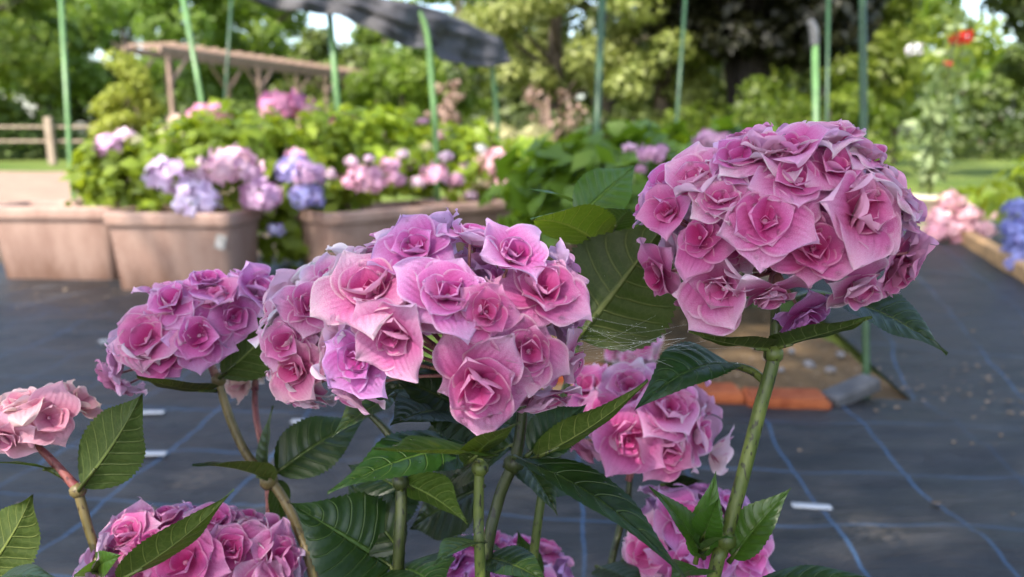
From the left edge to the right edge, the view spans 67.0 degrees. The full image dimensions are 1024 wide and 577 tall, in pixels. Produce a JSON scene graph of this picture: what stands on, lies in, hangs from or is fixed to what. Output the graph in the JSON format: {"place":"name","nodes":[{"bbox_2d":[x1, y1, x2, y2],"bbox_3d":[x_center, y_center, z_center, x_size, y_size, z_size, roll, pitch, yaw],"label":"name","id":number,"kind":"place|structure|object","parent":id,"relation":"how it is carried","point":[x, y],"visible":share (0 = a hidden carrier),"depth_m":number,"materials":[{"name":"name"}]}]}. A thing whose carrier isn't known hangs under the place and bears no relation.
{"place":"outdoors","nodes":[
{"label":"outdoors","id":0,"kind":"place"},
{"bbox_2d":[0,171,232,203],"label":"dirt path","id":1,"kind":"structure","parent":0,"point":[16,186],"depth_m":10.04,"materials":[{"name":"beige soil"}]},
{"bbox_2d":[0,134,1023,398],"bbox_3d":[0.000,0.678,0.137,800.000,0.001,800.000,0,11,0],"label":"ground","id":2,"kind":"structure","parent":0,"point":[964,172],"depth_m":13.68,"materials":[{"name":"green plant"}]},
{"bbox_2d":[0,0,75,122],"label":"tree","id":3,"kind":"object","parent":2,"relation":"on","point":[12,58],"visible":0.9,"depth_m":19.55,"materials":[{"name":"green plant"}]},
{"bbox_2d":[0,87,95,159],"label":"shrub","id":4,"kind":"object","parent":2,"relation":"on","point":[18,150],"visible":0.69,"depth_m":20.33,"materials":[{"name":"green plant"}]},
{"bbox_2d":[0,0,131,155],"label":"tree","id":5,"kind":"object","parent":2,"relation":"on","point":[87,30],"visible":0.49,"depth_m":22.92,"materials":[{"name":"green plant"}]},
{"bbox_2d":[0,117,183,164],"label":"fence","id":6,"kind":"object","parent":2,"relation":"on","point":[49,127],"visible":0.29,"depth_m":16.52,"materials":[{"name":"brown wood"}]},
{"bbox_2d":[51,59,134,139],"bbox_3d":[-14.260,-6.171,26.397,3.109,3.256,3.165,-7,14,-33],"label":"tree","id":7,"kind":"object","parent":2,"relation":"on","point":[76,113],"visible":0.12,"depth_m":25.63,"materials":[{"name":"green plant"}]},
{"bbox_2d":[57,0,189,133],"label":"tree","id":8,"kind":"object","parent":2,"relation":"on","point":[117,41],"visible":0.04,"depth_m":44.09,"materials":[{"name":"green plant"}]},
{"bbox_2d":[87,48,166,140],"bbox_3d":[-7.325,-3.330,14.643,1.157,2.317,1.365,6,13,29],"label":"conifer","id":9,"kind":"object","parent":2,"relation":"on","point":[144,99],"visible":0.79,"depth_m":14.38,"materials":[{"name":"green plant"}]},
{"bbox_2d":[96,0,222,113],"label":"tree","id":10,"kind":"object","parent":2,"relation":"on","point":[167,19],"visible":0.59,"depth_m":28.08,"materials":[{"name":"green plant"}]},
{"bbox_2d":[141,90,296,134],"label":"shrub","id":11,"kind":"object","parent":2,"relation":"on","point":[241,105],"visible":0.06,"depth_m":25.81,"materials":[{"name":"green plant"}]},
{"bbox_2d":[122,42,378,139],"bbox_3d":[-6.550,-5.076,21.929,1.400,2.662,10.019,4,12,19],"label":"pergola","id":12,"kind":"object","parent":2,"relation":"on","point":[168,51],"visible":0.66,"depth_m":20.00,"materials":[{"name":"brown wood"}]},
{"bbox_2d":[0,263,504,312],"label":"fabric strip","id":13,"kind":"object","parent":2,"relation":"on","point":[53,295],"visible":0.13,"depth_m":3.21,"materials":[{"name":"grey fabric"}]},
{"bbox_2d":[0,200,131,279],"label":"planter","id":14,"kind":"object","parent":13,"relation":"on","point":[49,239],"visible":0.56,"depth_m":3.51,"materials":[{"name":"plastic"}]},
{"bbox_2d":[59,112,222,211],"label":"hydrangea shrub","id":15,"kind":"object","parent":14,"relation":"in","point":[92,184],"visible":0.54,"depth_m":3.54,"materials":[{"name":"green plant"}]},
{"bbox_2d":[103,205,261,289],"bbox_3d":[-1.425,-0.177,3.402,0.576,0.347,0.357,1,11,6],"label":"planter","id":16,"kind":"object","parent":13,"relation":"on","point":[165,243],"visible":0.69,"depth_m":3.25,"materials":[{"name":"plastic"}]},
{"bbox_2d":[97,97,335,217],"bbox_3d":[-1.383,-0.582,3.577,0.896,0.591,0.863,8,14,36],"label":"hydrangea shrub","id":17,"kind":"object","parent":16,"relation":"in","point":[212,148],"visible":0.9,"depth_m":3.41,"materials":[{"name":"green plant"}]},
{"bbox_2d":[295,200,448,263],"bbox_3d":[-0.660,-0.234,3.727,0.678,0.329,0.360,-9,15,-39],"label":"planter","id":18,"kind":"object","parent":13,"relation":"on","point":[321,231],"visible":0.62,"depth_m":3.50,"materials":[{"name":"plastic"}]},
{"bbox_2d":[257,88,448,207],"bbox_3d":[-0.861,-0.708,4.005,1.044,0.669,0.984,0,11,0],"label":"hydrangea shrub","id":19,"kind":"object","parent":18,"relation":"in","point":[385,171],"visible":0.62,"depth_m":3.89,"materials":[{"name":"green plant"}]},
{"bbox_2d":[188,0,329,121],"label":"tree","id":20,"kind":"object","parent":2,"relation":"on","point":[255,39],"visible":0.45,"depth_m":30.74,"materials":[{"name":"green plant"}]},
{"bbox_2d":[233,50,374,123],"bbox_3d":[-10.506,-9.240,38.925,8.272,5.352,10.495,-4,12,-20],"label":"tree","id":21,"kind":"object","parent":2,"relation":"on","point":[273,77],"visible":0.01,"depth_m":34.82,"materials":[{"name":"green plant"}]},
{"bbox_2d":[268,25,386,128],"bbox_3d":[-6.489,-7.192,28.224,4.175,4.512,4.492,-7,13,-31],"label":"tree","id":22,"kind":"object","parent":2,"relation":"on","point":[313,45],"visible":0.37,"depth_m":27.02,"materials":[{"name":"green plant"}]},
{"bbox_2d":[336,24,396,106],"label":"tree","id":23,"kind":"object","parent":2,"relation":"on","point":[363,37],"visible":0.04,"depth_m":42.27,"materials":[{"name":"green plant"}]},
{"bbox_2d":[0,211,771,282],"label":"soil bed","id":24,"kind":"object","parent":2,"relation":"on","point":[765,278],"depth_m":4.24,"materials":[{"name":"brown soil"}]},
{"bbox_2d":[58,0,76,199],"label":"garden pole","id":25,"kind":"object","parent":24,"relation":"on","point":[65,81],"visible":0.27,"depth_m":4.59,"materials":[{"name":"green metal"}]},
{"bbox_2d":[181,0,204,104],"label":"garden pole","id":26,"kind":"object","parent":24,"relation":"on","point":[192,52],"visible":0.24,"depth_m":4.29,"materials":[{"name":"green metal"}]},
{"bbox_2d":[224,0,232,192],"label":"garden pole","id":27,"kind":"object","parent":24,"relation":"on","point":[228,48],"visible":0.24,"depth_m":5.39,"materials":[{"name":"green metal"}]},
{"bbox_2d":[238,106,370,268],"bbox_3d":[-1.014,-0.451,3.726,0.673,0.852,0.956,0,11,0],"label":"hydrangea shrub","id":28,"kind":"object","parent":24,"relation":"on","point":[282,227],"visible":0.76,"depth_m":3.60,"materials":[{"name":"green plant"}]},
{"bbox_2d":[326,14,341,127],"bbox_3d":[-0.910,-0.871,3.980,0.035,1.595,0.204,-5,13,-25],"label":"garden pole","id":29,"kind":"object","parent":24,"relation":"on","point":[333,60],"visible":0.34,"depth_m":3.89,"materials":[{"name":"green metal"}]},
{"bbox_2d":[418,10,439,202],"bbox_3d":[-0.458,-0.814,4.181,0.079,1.403,0.233,-11,16,-43],"label":"garden pole","id":30,"kind":"object","parent":24,"relation":"on","point":[431,80],"visible":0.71,"depth_m":4.09,"materials":[{"name":"green metal"}]},
{"bbox_2d":[250,0,511,66],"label":"shade net","id":31,"kind":"object","parent":30,"relation":"on","point":[456,40],"visible":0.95,"depth_m":4.08,"materials":[{"name":"black fabric"}]},
{"bbox_2d":[411,195,512,252],"bbox_3d":[-0.190,-0.321,4.159,0.678,0.329,0.360,-10,15,-42],"label":"planter","id":32,"kind":"object","parent":24,"relation":"on","point":[470,211],"visible":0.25,"depth_m":3.94,"materials":[{"name":"plastic"}]},
{"bbox_2d":[370,116,531,202],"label":"hydrangea shrub","id":33,"kind":"object","parent":32,"relation":"in","point":[458,145],"visible":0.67,"depth_m":4.22,"materials":[{"name":"green plant"}]},
{"bbox_2d":[490,67,499,141],"bbox_3d":[-0.112,-0.888,4.970,0.034,1.236,0.145,-5,12,-23],"label":"garden pole","id":34,"kind":"object","parent":24,"relation":"on","point":[495,97],"visible":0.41,"depth_m":4.88,"materials":[{"name":"green metal"}]},
{"bbox_2d":[478,139,636,260],"bbox_3d":[0.273,-0.390,3.704,0.748,0.663,0.670,-7,13,-31],"label":"broadleaf shrub","id":35,"kind":"object","parent":24,"relation":"on","point":[508,219],"visible":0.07,"depth_m":3.67,"materials":[{"name":"green plant"}]},
{"bbox_2d":[675,0,686,122],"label":"garden pole","id":36,"kind":"object","parent":24,"relation":"on","point":[680,61],"visible":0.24,"depth_m":4.49,"materials":[{"name":"green metal"}]},
{"bbox_2d":[341,39,438,142],"bbox_3d":[-3.477,-5.946,24.357,3.746,3.610,3.638,-5,13,-25],"label":"tree","id":37,"kind":"object","parent":2,"relation":"on","point":[363,91],"visible":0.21,"depth_m":23.57,"materials":[{"name":"green plant"}]},
{"bbox_2d":[424,79,464,189],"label":"bronze shrub","id":38,"kind":"object","parent":2,"relation":"on","point":[445,112],"visible":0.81,"depth_m":8.10,"materials":[{"name":"brown plant"}]},
{"bbox_2d":[385,0,527,128],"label":"tree","id":39,"kind":"object","parent":2,"relation":"on","point":[404,77],"visible":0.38,"depth_m":20.74,"materials":[{"name":"green plant"}]},
{"bbox_2d":[400,0,522,123],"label":"tree","id":40,"kind":"object","parent":2,"relation":"on","point":[453,14],"depth_m":32.75,"materials":[{"name":"green plant"}]},
{"bbox_2d":[0,310,1023,576],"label":"weed fabric","id":41,"kind":"object","parent":2,"relation":"on","point":[884,476],"visible":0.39,"depth_m":1.51,"materials":[{"name":"black fabric"}]},
{"bbox_2d":[0,379,145,576],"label":"hydrangea","id":42,"kind":"object","parent":41,"relation":"on","point":[111,451],"visible":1,"depth_m":0.48,"materials":[{"name":"green plant"}]},
{"bbox_2d":[143,410,164,413],"bbox_3d":[-0.865,0.319,1.850,0.070,0.052,0.017,0,11,-2],"label":"fabric peg","id":43,"kind":"object","parent":41,"relation":"on","point":[153,411],"visible":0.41,"depth_m":1.84,"materials":[{"name":"white plastic"}]},
{"bbox_2d":[144,451,167,455],"bbox_3d":[-0.756,0.367,1.611,0.075,0.052,0.017,0,11,-2],"label":"fabric peg","id":44,"kind":"object","parent":41,"relation":"on","point":[155,453],"visible":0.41,"depth_m":1.60,"materials":[{"name":"white plastic"}]},
{"bbox_2d":[72,488,306,576],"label":"hydrangea","id":45,"kind":"object","parent":41,"relation":"on","point":[142,538],"visible":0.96,"depth_m":0.50,"materials":[{"name":"pink plant"}]},
{"bbox_2d":[95,260,363,576],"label":"hydrangea","id":46,"kind":"object","parent":41,"relation":"on","point":[200,322],"visible":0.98,"depth_m":0.53,"materials":[{"name":"pink plant"}]},
{"bbox_2d":[224,376,269,512],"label":"hydrangea","id":47,"kind":"object","parent":41,"relation":"on","point":[238,391],"visible":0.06,"depth_m":0.61,"materials":[{"name":"pink plant"}]},
{"bbox_2d":[290,419,300,422],"bbox_3d":[-0.475,0.330,1.792,0.070,0.052,0.017,0,11,0],"label":"fabric peg","id":48,"kind":"object","parent":41,"relation":"on","point":[294,420],"visible":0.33,"depth_m":1.79,"materials":[{"name":"white plastic"}]},
{"bbox_2d":[247,243,468,576],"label":"hydrangea","id":49,"kind":"object","parent":41,"relation":"on","point":[359,530],"visible":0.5,"depth_m":0.48,"materials":[{"name":"pink plant"}]},
{"bbox_2d":[310,208,685,576],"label":"hydrangea","id":50,"kind":"object","parent":41,"relation":"on","point":[475,395],"visible":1,"depth_m":0.40,"materials":[{"name":"pink plant"}]},
{"bbox_2d":[324,165,675,560],"bbox_3d":[-0.021,0.251,0.589,0.266,0.677,0.148,2,12,8],"label":"hydrangea","id":51,"kind":"object","parent":41,"relation":"on","point":[594,220],"visible":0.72,"depth_m":0.52,"materials":[{"name":"green plant"}]},
{"bbox_2d":[447,527,573,576],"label":"hydrangea","id":52,"kind":"object","parent":41,"relation":"on","point":[552,560],"visible":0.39,"depth_m":0.65,"materials":[{"name":"pink plant"}]},
{"bbox_2d":[2,285,1023,514],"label":"leaf litter","id":53,"kind":"object","parent":41,"relation":"on","point":[946,393],"visible":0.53,"depth_m":2.02,"materials":[{"name":"brown plant"}]},
{"bbox_2d":[599,336,663,561],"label":"hydrangea","id":54,"kind":"object","parent":41,"relation":"on","point":[651,356],"visible":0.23,"depth_m":1.02,"materials":[{"name":"pink plant"}]},
{"bbox_2d":[564,357,734,563],"bbox_3d":[0.105,0.312,0.674,0.144,0.525,0.137,-6,13,-26],"label":"hydrangea","id":55,"kind":"object","parent":41,"relation":"on","point":[668,438],"visible":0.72,"depth_m":0.59,"materials":[{"name":"pink plant"}]},
{"bbox_2d":[591,475,774,576],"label":"hydrangea","id":56,"kind":"object","parent":41,"relation":"on","point":[641,558],"visible":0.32,"depth_m":0.59,"materials":[{"name":"pink plant"}]},
{"bbox_2d":[741,387,831,409],"bbox_3d":[0.670,0.280,1.899,0.200,0.056,0.097,2,13,3],"label":"brick","id":57,"kind":"object","parent":41,"relation":"on","point":[798,398],"visible":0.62,"depth_m":1.86,"materials":[{"name":"orange brick"}]},
{"bbox_2d":[632,119,947,576],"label":"hydrangea","id":58,"kind":"object","parent":41,"relation":"on","point":[836,207],"visible":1,"depth_m":0.42,"materials":[{"name":"pink plant"}]},
{"bbox_2d":[579,321,739,376],"bbox_3d":[0.071,0.033,0.449,0.109,0.042,0.057,8,14,35],"label":"spider web","id":59,"kind":"object","parent":58,"relation":"attached to","point":[635,346],"visible":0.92,"depth_m":0.44,"materials":[{"name":"white fabric"}]},
{"bbox_2d":[791,502,832,509],"bbox_3d":[0.535,0.412,1.385,0.068,0.052,0.017,2,12,8],"label":"fabric peg","id":60,"kind":"object","parent":41,"relation":"on","point":[812,506],"visible":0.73,"depth_m":1.38,"materials":[{"name":"white plastic"}]},
{"bbox_2d":[821,374,880,405],"bbox_3d":[0.841,0.255,1.922,0.152,0.063,0.060,-5,12,-23],"label":"stone slab","id":61,"kind":"object","parent":41,"relation":"on","point":[854,389],"depth_m":1.90,"materials":[{"name":"grey stone"}]},
{"bbox_2d":[443,43,589,117],"bbox_3d":[0.727,-7.904,32.373,7.633,5.617,8.010,2,12,9],"label":"tree","id":62,"kind":"object","parent":2,"relation":"on","point":[448,65],"depth_m":29.72,"materials":[{"name":"green plant"}]},
{"bbox_2d":[486,120,556,144],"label":"ornamental grass","id":63,"kind":"object","parent":2,"relation":"on","point":[533,131],"depth_m":6.97,"materials":[{"name":"plant"}]},
{"bbox_2d":[462,102,605,146],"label":"shrub","id":64,"kind":"object","parent":2,"relation":"on","point":[522,125],"visible":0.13,"depth_m":9.76,"materials":[{"name":"green plant"}]},
{"bbox_2d":[457,0,645,126],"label":"maple tree","id":65,"kind":"object","parent":2,"relation":"on","point":[550,63],"visible":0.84,"depth_m":9.70,"materials":[{"name":"green plant"}]},
{"bbox_2d":[523,83,586,140],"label":"bronze shrub","id":66,"kind":"object","parent":2,"relation":"on","point":[548,122],"visible":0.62,"depth_m":7.78,"materials":[{"name":"brown plant"}]},
{"bbox_2d":[439,0,728,138],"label":"tree","id":67,"kind":"object","parent":2,"relation":"on","point":[508,105],"visible":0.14,"depth_m":14.01,"materials":[{"name":"green plant"}]},
{"bbox_2d":[593,0,605,133],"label":"garden pole","id":68,"kind":"object","parent":2,"relation":"on","point":[599,66],"visible":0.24,"depth_m":3.09,"materials":[{"name":"metal"}]},
{"bbox_2d":[561,101,703,143],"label":"shrub","id":69,"kind":"object","parent":2,"relation":"on","point":[644,115],"visible":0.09,"depth_m":8.84,"materials":[{"name":"green plant"}]},
{"bbox_2d":[583,47,722,119],"bbox_3d":[5.915,-7.404,30.162,6.939,5.212,7.362,-6,13,-28],"label":"tree","id":70,"kind":"object","parent":2,"relation":"on","point":[619,100],"visible":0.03,"depth_m":29.55,"materials":[{"name":"green plant"}]},
{"bbox_2d":[602,0,725,139],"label":"maple tree","id":71,"kind":"object","parent":2,"relation":"on","point":[639,71],"visible":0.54,"depth_m":9.09,"materials":[{"name":"green plant"}]},
{"bbox_2d":[636,111,777,305],"bbox_3d":[0.758,-0.283,2.921,1.103,0.764,0.829,-9,14,-37],"label":"hydrangea shrub","id":72,"kind":"object","parent":2,"relation":"on","point":[719,130],"visible":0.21,"depth_m":2.87,"materials":[{"name":"green plant"}]},
{"bbox_2d":[614,20,811,124],"bbox_3d":[7.237,-8.568,25.116,8.509,8.606,5.933,-7,13,-31],"label":"tree","id":73,"kind":"object","parent":2,"relation":"on","point":[803,81],"depth_m":25.76,"materials":[{"name":"green plant"}]},
{"bbox_2d":[541,306,910,399],"bbox_3d":[0.535,0.182,2.434,0.970,0.032,1.100,0,11,0],"label":"soil strip","id":74,"kind":"object","parent":2,"relation":"on","point":[755,321],"visible":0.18,"depth_m":2.32,"materials":[{"name":"brown soil"}]},
{"bbox_2d":[557,363,609,383],"bbox_3d":[0.191,0.239,2.103,0.200,0.056,0.097,-1,13,-8],"label":"brick","id":75,"kind":"object","parent":74,"relation":"on","point":[560,380],"depth_m":2.05,"materials":[{"name":"orange brick"}]},
{"bbox_2d":[484,118,693,247],"bbox_3d":[0.359,-0.223,2.704,0.880,0.731,1.043,9,15,38],"label":"hydrangea shrub","id":76,"kind":"object","parent":74,"relation":"on","point":[570,160],"visible":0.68,"depth_m":2.63,"materials":[{"name":"green plant"}]},
{"bbox_2d":[696,383,744,403],"bbox_3d":[0.476,0.273,1.936,0.200,0.056,0.097,0,13,-3],"label":"brick","id":77,"kind":"object","parent":74,"relation":"on","point":[726,393],"visible":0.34,"depth_m":1.90,"materials":[{"name":"orange brick"}]},
{"bbox_2d":[778,367,784,372],"bbox_3d":[0.747,0.225,2.145,0.018,0.014,0.024,10,15,40],"label":"stone","id":78,"kind":"object","parent":74,"relation":"on","point":[780,369],"visible":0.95,"depth_m":2.14,"materials":[{"name":"grey stone"}]},
{"bbox_2d":[788,348,794,353],"bbox_3d":[0.841,0.188,2.327,0.021,0.017,0.028,7,13,32],"label":"stone","id":79,"kind":"object","parent":74,"relation":"on","point":[791,350],"visible":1,"depth_m":2.32,"materials":[{"name":"grey stone"}]},
{"bbox_2d":[803,360,815,367],"bbox_3d":[0.843,0.215,2.194,0.030,0.027,0.042,-5,13,-24],"label":"stone","id":80,"kind":"object","parent":74,"relation":"on","point":[807,363],"visible":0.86,"depth_m":2.18,"materials":[{"name":"grey stone"}]},
{"bbox_2d":[824,366,835,373],"bbox_3d":[0.883,0.226,2.144,0.032,0.020,0.027,2,12,8],"label":"stone","id":81,"kind":"object","parent":74,"relation":"on","point":[832,368],"visible":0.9,"depth_m":2.14,"materials":[{"name":"grey stone"}]},
{"bbox_2d":[836,351,844,357],"bbox_3d":[0.974,0.195,2.293,0.022,0.020,0.032,-3,12,-16],"label":"stone","id":82,"kind":"object","parent":74,"relation":"on","point":[840,354],"visible":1,"depth_m":2.28,"materials":[{"name":"grey stone"}]},
{"bbox_2d":[859,0,870,398],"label":"garden pole","id":83,"kind":"object","parent":74,"relation":"on","point":[862,125],"visible":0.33,"depth_m":1.99,"materials":[{"name":"green metal"}]},
{"bbox_2d":[659,75,811,140],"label":"shrub","id":84,"kind":"object","parent":2,"relation":"on","point":[763,105],"visible":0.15,"depth_m":7.56,"materials":[{"name":"green plant"}]},
{"bbox_2d":[637,0,889,122],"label":"dark tree","id":85,"kind":"object","parent":2,"relation":"on","point":[757,37],"visible":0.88,"depth_m":8.22,"materials":[{"name":"green plant"}]},
{"bbox_2d":[806,19,819,121],"bbox_3d":[1.322,-0.572,3.450,0.063,1.218,0.144,0,11,0],"label":"garden pole","id":86,"kind":"object","parent":2,"relation":"on","point":[813,29],"visible":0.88,"depth_m":3.39,"materials":[{"name":"green metal"}]},
{"bbox_2d":[772,85,881,139],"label":"tree","id":87,"kind":"object","parent":2,"relation":"on","point":[780,106],"depth_m":30.54,"materials":[{"name":"green plant"}]},
{"bbox_2d":[825,0,829,121],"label":"garden pole","id":88,"kind":"object","parent":2,"relation":"on","point":[827,61],"visible":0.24,"depth_m":5.49,"materials":[{"name":"green metal"}]},
{"bbox_2d":[763,83,911,164],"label":"shrub","id":89,"kind":"object","parent":2,"relation":"on","point":[847,104],"visible":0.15,"depth_m":8.18,"materials":[{"name":"green plant"}]},
{"bbox_2d":[769,0,932,131],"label":"tree","id":90,"kind":"object","parent":2,"relation":"on","point":[894,14],"visible":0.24,"depth_m":11.25,"materials":[{"name":"green plant"}]},
{"bbox_2d":[804,1,967,123],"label":"tree","id":91,"kind":"object","parent":2,"relation":"on","point":[932,28],"visible":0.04,"depth_m":28.39,"materials":[{"name":"green plant"}]},
{"bbox_2d":[782,213,1023,416],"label":"fabric path","id":92,"kind":"structure","parent":2,"relation":"on","point":[953,294],"depth_m":2.57,"materials":[{"name":"grey fabric"}]},
{"bbox_2d":[899,0,984,236],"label":"rose bush","id":93,"kind":"object","parent":92,"relation":"on","point":[937,138],"visible":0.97,"depth_m":4.88,"materials":[{"name":"green plant"}]},
{"bbox_2d":[922,185,1006,242],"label":"hydrangea shrub","id":94,"kind":"object","parent":92,"relation":"on","point":[950,216],"visible":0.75,"depth_m":4.79,"materials":[{"name":"pink plant"}]},
{"bbox_2d":[959,229,1023,281],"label":"edging board","id":95,"kind":"object","parent":92,"relation":"on","point":[986,248],"visible":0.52,"depth_m":4.05,"materials":[{"name":"brown wood"}]},
{"bbox_2d":[965,156,1023,270],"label":"hydrangea shrub","id":96,"kind":"object","parent":92,"relation":"on","point":[1014,205],"visible":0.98,"depth_m":4.19,"materials":[{"name":"green plant"}]},
{"bbox_2d":[833,0,1012,164],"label":"tree","id":97,"kind":"object","parent":2,"relation":"on","point":[991,55],"visible":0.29,"depth_m":15.26,"materials":[{"name":"green plant"}]},
{"bbox_2d":[899,92,1023,159],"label":"shrub","id":98,"kind":"object","parent":2,"relation":"on","point":[978,139],"visible":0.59,"depth_m":19.96,"materials":[{"name":"green plant"}]},
{"bbox_2d":[905,56,1023,151],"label":"tree","id":99,"kind":"object","parent":2,"relation":"on","point":[981,74],"visible":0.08,"depth_m":28.54,"materials":[{"name":"green plant"}]},
{"bbox_2d":[958,40,1023,148],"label":"tree","id":100,"kind":"object","parent":2,"relation":"on","point":[1006,85],"visible":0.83,"depth_m":25.36,"materials":[{"name":"green plant"}]},
{"bbox_2d":[978,0,1023,44],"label":"tree","id":101,"kind":"object","parent":2,"relation":"on","point":[1012,11],"visible":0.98,"depth_m":11.48,"materials":[{"name":"green plant"}]},
{"bbox_2d":[1,0,1022,133],"label":"sky","id":102,"kind":"structure","parent":0,"point":[343,26],"materials":[{"name":"white"}]},
{"bbox_2d":[540,235,576,249],"bbox_3d":[0.310,-0.417,4.639,0.678,0.329,0.360,-10,15,-42],"label":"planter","id":103,"kind":"object","parent":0,"point":[569,246],"depth_m":4.49,"materials":[{"name":"plastic"}]},
{"bbox_2d":[459,133,563,199],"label":"hydrangea shrub","id":104,"kind":"object","parent":103,"relation":"in","point":[524,142],"visible":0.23,"depth_m":4.23,"materials":[{"name":"pink plant"}]}
]}

